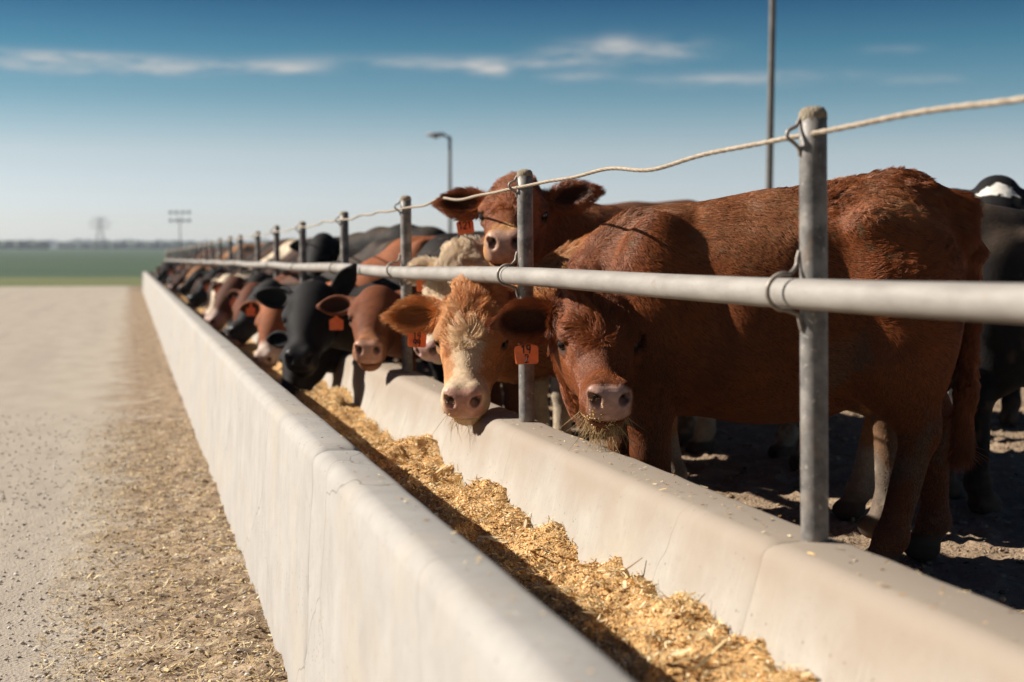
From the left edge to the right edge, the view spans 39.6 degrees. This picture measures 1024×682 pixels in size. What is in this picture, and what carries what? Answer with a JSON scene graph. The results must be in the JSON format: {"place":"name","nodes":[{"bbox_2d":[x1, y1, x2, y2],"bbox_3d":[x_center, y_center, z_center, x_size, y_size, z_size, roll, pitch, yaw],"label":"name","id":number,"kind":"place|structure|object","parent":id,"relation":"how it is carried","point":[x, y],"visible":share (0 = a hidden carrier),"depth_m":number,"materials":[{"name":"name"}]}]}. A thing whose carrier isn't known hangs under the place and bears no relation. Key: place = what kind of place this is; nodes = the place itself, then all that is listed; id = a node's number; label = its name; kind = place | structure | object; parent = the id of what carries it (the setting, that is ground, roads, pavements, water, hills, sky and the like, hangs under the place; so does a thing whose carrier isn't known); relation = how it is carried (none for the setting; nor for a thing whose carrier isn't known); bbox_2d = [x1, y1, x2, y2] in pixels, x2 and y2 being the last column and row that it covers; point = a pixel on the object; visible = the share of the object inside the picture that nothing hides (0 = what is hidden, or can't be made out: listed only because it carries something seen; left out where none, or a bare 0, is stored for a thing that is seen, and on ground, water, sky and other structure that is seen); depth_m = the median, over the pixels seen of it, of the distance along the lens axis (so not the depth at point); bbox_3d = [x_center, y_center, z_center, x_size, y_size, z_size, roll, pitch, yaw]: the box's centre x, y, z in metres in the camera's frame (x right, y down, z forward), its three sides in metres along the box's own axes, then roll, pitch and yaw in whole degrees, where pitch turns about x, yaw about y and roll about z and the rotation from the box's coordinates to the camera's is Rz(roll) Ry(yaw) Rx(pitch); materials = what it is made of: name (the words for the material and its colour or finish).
{"place":"outdoors","nodes":[
{"label":"outdoors","id":0,"kind":"place"},
{"bbox_2d":[0,247,193,286],"bbox_3d":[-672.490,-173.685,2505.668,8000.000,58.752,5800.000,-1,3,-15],"label":"field","id":1,"kind":"structure","parent":0,"point":[53,266],"depth_m":167.07,"materials":[{"name":"green plant"}]},
{"bbox_2d":[0,240,50,248],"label":"treeline","id":2,"kind":"object","parent":1,"relation":"on","point":[22,244],"visible":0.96,"depth_m":856.24,"materials":[{"name":"plant"}]},
{"bbox_2d":[88,216,111,249],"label":"pylon","id":3,"kind":"object","parent":1,"relation":"on","point":[98,223],"visible":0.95,"depth_m":698.32,"materials":[{"name":"grey metal"}]},
{"bbox_2d":[4,239,269,246],"bbox_3d":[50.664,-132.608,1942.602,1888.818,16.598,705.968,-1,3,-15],"label":"treeline","id":4,"kind":"object","parent":1,"relation":"on","point":[53,243],"visible":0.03,"depth_m":1839.12,"materials":[{"name":"green plant"}]},
{"bbox_2d":[57,241,265,248],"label":"treeline","id":5,"kind":"object","parent":1,"relation":"on","point":[124,245],"visible":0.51,"depth_m":973.67,"materials":[{"name":"green plant"}]},
{"bbox_2d":[169,211,190,247],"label":"floodlight mast","id":6,"kind":"object","parent":1,"relation":"on","point":[182,220],"visible":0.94,"depth_m":229.51,"materials":[{"name":"grey metal"}]},
{"bbox_2d":[0,408,272,681],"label":"gravel","id":7,"kind":"structure","parent":0,"point":[202,611],"depth_m":6.22,"materials":[{"name":"grey gravel"}]},
{"bbox_2d":[0,286,287,681],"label":"road","id":8,"kind":"structure","parent":0,"point":[78,352],"depth_m":7.94,"materials":[{"name":"beige gravel"}]},
{"bbox_2d":[26,417,287,681],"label":"straw","id":9,"kind":"object","parent":8,"relation":"on","point":[134,647],"visible":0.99,"depth_m":5.79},
{"bbox_2d":[71,420,278,681],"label":"spilled feed","id":10,"kind":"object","parent":8,"relation":"on","point":[96,628],"depth_m":5.95},
{"bbox_2d":[74,418,281,681],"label":"husks","id":11,"kind":"object","parent":8,"relation":"on","point":[275,660],"visible":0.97,"depth_m":5.83,"materials":[{"name":"plant"}]},
{"bbox_2d":[142,272,1023,681],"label":"feed bunk","id":12,"kind":"object","parent":8,"relation":"on","point":[352,574],"visible":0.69,"depth_m":3.40,"materials":[{"name":"concrete"}]},
{"bbox_2d":[157,280,816,681],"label":"cattle feed","id":13,"kind":"object","parent":12,"relation":"in","point":[635,628],"visible":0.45,"depth_m":3.84,"materials":[{"name":"plant"}]},
{"bbox_2d":[164,96,1023,542],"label":"pipe fence","id":14,"kind":"object","parent":12,"relation":"on","point":[812,294],"visible":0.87,"depth_m":3.09,"materials":[{"name":"metal"}]},
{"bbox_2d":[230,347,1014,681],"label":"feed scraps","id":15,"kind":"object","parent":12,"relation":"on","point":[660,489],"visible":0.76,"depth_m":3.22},
{"bbox_2d":[154,252,185,274],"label":"cow","id":16,"kind":"object","parent":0,"point":[157,272],"visible":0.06,"depth_m":55.78},
{"bbox_2d":[0,0,1023,241],"label":"sky","id":17,"kind":"structure","parent":0,"point":[245,117],"materials":[{"name":"blue"}]},
{"bbox_2d":[393,357,1023,613],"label":"pen ground","id":18,"kind":"structure","parent":0,"point":[978,577],"depth_m":6.68,"materials":[{"name":"brown soil"}]},
{"bbox_2d":[161,277,169,284],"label":"cow","id":19,"kind":"object","parent":18,"relation":"on","point":[164,282],"visible":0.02,"depth_m":46.68},
{"bbox_2d":[156,251,189,282],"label":"cow","id":20,"kind":"object","parent":18,"relation":"on","point":[158,268],"visible":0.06,"depth_m":48.53},
{"bbox_2d":[155,248,208,281],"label":"cow","id":21,"kind":"object","parent":18,"relation":"on","point":[163,274],"visible":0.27,"depth_m":42.08},
{"bbox_2d":[167,252,203,283],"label":"cow","id":22,"kind":"object","parent":18,"relation":"on","point":[169,280],"visible":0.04,"depth_m":37.36},
{"bbox_2d":[167,249,215,273],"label":"cow","id":23,"kind":"object","parent":18,"relation":"on","point":[171,270],"visible":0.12,"depth_m":36.43},
{"bbox_2d":[168,249,217,292],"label":"cow","id":24,"kind":"object","parent":18,"relation":"on","point":[173,279],"visible":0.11,"depth_m":33.64},
{"bbox_2d":[173,255,215,297],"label":"cow","id":25,"kind":"object","parent":18,"relation":"on","point":[177,295],"visible":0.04,"depth_m":30.28},
{"bbox_2d":[169,248,227,292],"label":"cow","id":26,"kind":"object","parent":18,"relation":"on","point":[176,284],"visible":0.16,"depth_m":28.61},
{"bbox_2d":[172,247,227,295],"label":"cow","id":27,"kind":"object","parent":18,"relation":"on","point":[208,258],"visible":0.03,"depth_m":31.49},
{"bbox_2d":[177,247,254,295],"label":"cow","id":28,"kind":"object","parent":18,"relation":"on","point":[185,288],"visible":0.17,"depth_m":26.63},
{"bbox_2d":[186,251,254,308],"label":"cow","id":29,"kind":"object","parent":18,"relation":"on","point":[246,254],"visible":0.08,"depth_m":24.87},
{"bbox_2d":[179,243,264,286],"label":"cow","id":30,"kind":"object","parent":18,"relation":"on","point":[224,257],"visible":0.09,"depth_m":27.42},
{"bbox_2d":[187,240,273,306],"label":"cow","id":31,"kind":"object","parent":18,"relation":"on","point":[198,297],"visible":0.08,"depth_m":20.09},
{"bbox_2d":[204,239,306,315],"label":"cow","id":32,"kind":"object","parent":18,"relation":"on","point":[285,249],"visible":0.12,"depth_m":19.16},
{"bbox_2d":[201,238,311,311],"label":"cow","id":33,"kind":"object","parent":18,"relation":"on","point":[206,282],"visible":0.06,"depth_m":19.65},
{"bbox_2d":[227,239,311,323],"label":"cow","id":34,"kind":"object","parent":18,"relation":"on","point":[291,256],"visible":0.03,"depth_m":17.79},
{"bbox_2d":[204,262,339,330],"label":"cow","id":35,"kind":"object","parent":18,"relation":"on","point":[219,317],"visible":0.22,"depth_m":14.17},
{"bbox_2d":[244,256,299,282],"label":"cow","id":36,"kind":"object","parent":18,"relation":"on","point":[259,277],"visible":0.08,"depth_m":16.04},
{"bbox_2d":[221,319,419,361],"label":"cow","id":37,"kind":"object","parent":18,"relation":"on","point":[223,332],"visible":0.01,"depth_m":14.69},
{"bbox_2d":[226,261,428,364],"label":"cow","id":38,"kind":"object","parent":18,"relation":"on","point":[237,298],"visible":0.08,"depth_m":13.92},
{"bbox_2d":[238,236,435,370],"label":"cow","id":39,"kind":"object","parent":18,"relation":"on","point":[268,321],"visible":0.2,"depth_m":10.90},
{"bbox_2d":[225,235,501,383],"bbox_3d":[-1.153,-0.259,11.985,2.527,1.305,0.838,0,3,4],"label":"cow","id":40,"kind":"object","parent":18,"relation":"on","point":[242,328],"visible":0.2,"depth_m":11.95},
{"bbox_2d":[289,224,446,279],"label":"cow","id":41,"kind":"object","parent":18,"relation":"on","point":[323,247],"visible":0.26,"depth_m":12.97},
{"bbox_2d":[253,231,484,377],"bbox_3d":[-0.326,-0.081,8.926,2.489,1.307,0.740,-1,4,-20],"label":"cow","id":42,"kind":"object","parent":18,"relation":"on","point":[312,337],"visible":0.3,"depth_m":8.58},
{"bbox_2d":[266,233,552,406],"bbox_3d":[-0.464,-0.120,9.598,2.413,1.306,0.742,-2,4,-26],"label":"cow","id":43,"kind":"object","parent":18,"relation":"on","point":[330,358],"visible":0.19,"depth_m":9.31},
{"bbox_2d":[316,235,518,413],"bbox_3d":[0.021,-0.040,8.227,2.192,1.307,0.710,-2,4,-28],"label":"cow","id":44,"kind":"object","parent":18,"relation":"on","point":[376,342],"visible":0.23,"depth_m":7.83},
{"bbox_2d":[427,133,451,232],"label":"lamp pole","id":45,"kind":"object","parent":18,"relation":"on","point":[435,135],"visible":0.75,"depth_m":61.83,"materials":[{"name":"grey metal"}]},
{"bbox_2d":[401,234,715,453],"bbox_3d":[0.345,-0.002,7.582,2.073,1.307,0.670,-2,4,-32],"label":"cow","id":46,"kind":"object","parent":18,"relation":"on","point":[696,434],"visible":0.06,"depth_m":7.30},
{"bbox_2d":[431,171,799,469],"bbox_3d":[0.720,-0.043,6.939,2.303,1.462,0.722,-2,4,-32],"label":"cow","id":47,"kind":"object","parent":18,"relation":"on","point":[565,211],"visible":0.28,"depth_m":6.54},
{"bbox_2d":[378,232,896,537],"bbox_3d":[0.573,0.091,5.956,2.199,1.306,0.956,0,3,4],"label":"cow","id":48,"kind":"object","parent":18,"relation":"on","point":[478,360],"visible":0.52,"depth_m":5.82},
{"bbox_2d":[601,199,696,208],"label":"cow","id":49,"kind":"object","parent":18,"relation":"on","point":[630,204],"visible":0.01,"depth_m":11.15},
{"bbox_2d":[484,165,991,562],"bbox_3d":[0.769,0.104,5.008,1.662,1.395,0.917,-1,3,-10],"label":"cow","id":50,"kind":"object","parent":18,"relation":"on","point":[636,375],"visible":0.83,"depth_m":4.77},
{"bbox_2d":[766,0,775,188],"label":"lamp pole","id":51,"kind":"object","parent":18,"relation":"on","point":[770,94],"visible":0.43,"depth_m":29.81,"materials":[{"name":"grey metal"}]},
{"bbox_2d":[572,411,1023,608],"bbox_3d":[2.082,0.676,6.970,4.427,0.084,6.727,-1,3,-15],"label":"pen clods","id":52,"kind":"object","parent":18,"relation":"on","point":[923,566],"visible":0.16,"depth_m":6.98,"materials":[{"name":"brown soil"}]},
{"bbox_2d":[947,203,1023,513],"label":"cow","id":53,"kind":"object","parent":18,"relation":"on","point":[1001,368],"visible":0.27,"depth_m":5.96},
{"bbox_2d":[948,175,1023,425],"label":"cow","id":54,"kind":"object","parent":18,"relation":"on","point":[1002,190],"visible":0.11,"depth_m":7.59}
]}

